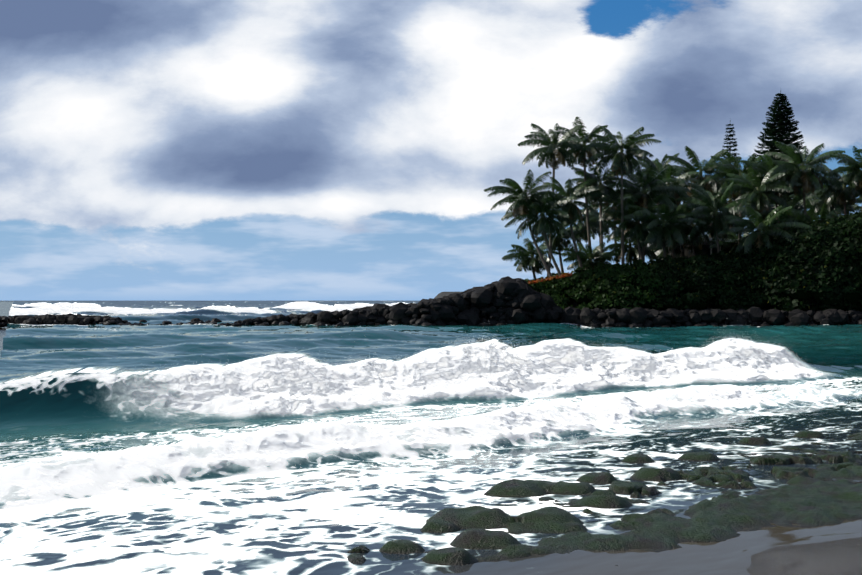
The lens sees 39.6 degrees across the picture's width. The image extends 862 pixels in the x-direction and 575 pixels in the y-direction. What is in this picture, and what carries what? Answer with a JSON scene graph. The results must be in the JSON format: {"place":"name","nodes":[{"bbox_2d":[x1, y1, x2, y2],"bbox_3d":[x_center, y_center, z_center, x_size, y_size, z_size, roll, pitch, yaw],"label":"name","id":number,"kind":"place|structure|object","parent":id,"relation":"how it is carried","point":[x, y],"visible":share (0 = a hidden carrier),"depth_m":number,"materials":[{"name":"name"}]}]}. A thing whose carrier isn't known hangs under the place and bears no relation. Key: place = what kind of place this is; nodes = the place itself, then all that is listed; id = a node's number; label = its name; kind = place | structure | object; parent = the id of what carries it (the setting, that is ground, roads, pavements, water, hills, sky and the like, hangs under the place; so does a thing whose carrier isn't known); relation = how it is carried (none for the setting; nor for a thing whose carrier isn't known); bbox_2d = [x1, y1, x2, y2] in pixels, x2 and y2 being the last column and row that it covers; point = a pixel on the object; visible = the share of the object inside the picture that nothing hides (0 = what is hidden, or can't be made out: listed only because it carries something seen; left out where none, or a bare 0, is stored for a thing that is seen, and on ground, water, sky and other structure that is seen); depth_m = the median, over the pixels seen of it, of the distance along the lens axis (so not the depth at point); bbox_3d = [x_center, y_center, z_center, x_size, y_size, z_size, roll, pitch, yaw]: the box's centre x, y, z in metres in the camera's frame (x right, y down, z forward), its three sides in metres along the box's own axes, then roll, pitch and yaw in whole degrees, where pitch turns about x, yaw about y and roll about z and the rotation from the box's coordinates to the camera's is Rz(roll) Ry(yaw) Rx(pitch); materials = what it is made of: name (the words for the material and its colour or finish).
{"place":"outdoors","nodes":[
{"label":"outdoors","id":0,"kind":"place"},
{"bbox_2d":[0,301,861,574],"bbox_3d":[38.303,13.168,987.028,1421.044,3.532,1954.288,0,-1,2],"label":"sea","id":1,"kind":"structure","parent":0,"point":[70,391],"depth_m":29.26,"materials":[{"name":"liquid"}]},
{"bbox_2d":[1,324,861,508],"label":"wave spray","id":2,"kind":"object","parent":1,"relation":"on","point":[491,342],"visible":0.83,"depth_m":42.26,"materials":[{"name":"white liquid"}]},
{"bbox_2d":[0,290,861,574],"bbox_3d":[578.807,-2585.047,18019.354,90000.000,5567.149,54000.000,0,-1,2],"label":"ground","id":3,"kind":"structure","parent":0,"point":[840,557],"depth_m":14.97,"materials":[{"name":"grey sand"}]},
{"bbox_2d":[0,276,861,327],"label":"rocks","id":4,"kind":"object","parent":3,"relation":"on","point":[505,300],"visible":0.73,"depth_m":156.03,"materials":[{"name":"black stone"}]},
{"bbox_2d":[347,430,861,565],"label":"reef rocks","id":5,"kind":"object","parent":3,"relation":"on","point":[803,499],"visible":0.48,"depth_m":18.21,"materials":[{"name":"green stone"}]},
{"bbox_2d":[647,236,737,259],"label":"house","id":6,"kind":"structure","parent":3,"relation":"on","point":[707,250],"depth_m":181.88,"materials":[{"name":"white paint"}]},
{"bbox_2d":[523,210,861,311],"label":"bank scrub","id":7,"kind":"object","parent":3,"relation":"on","point":[824,269],"depth_m":158.71,"materials":[{"name":"green plant"}]},
{"bbox_2d":[528,272,570,283],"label":"flowers","id":8,"kind":"object","parent":7,"relation":"on","point":[564,275],"visible":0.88,"depth_m":162.20,"materials":[{"name":"plant"}]},
{"bbox_2d":[0,0,861,300],"label":"sky","id":9,"kind":"structure","parent":0,"point":[151,150],"materials":[{"name":"white"}]}
]}

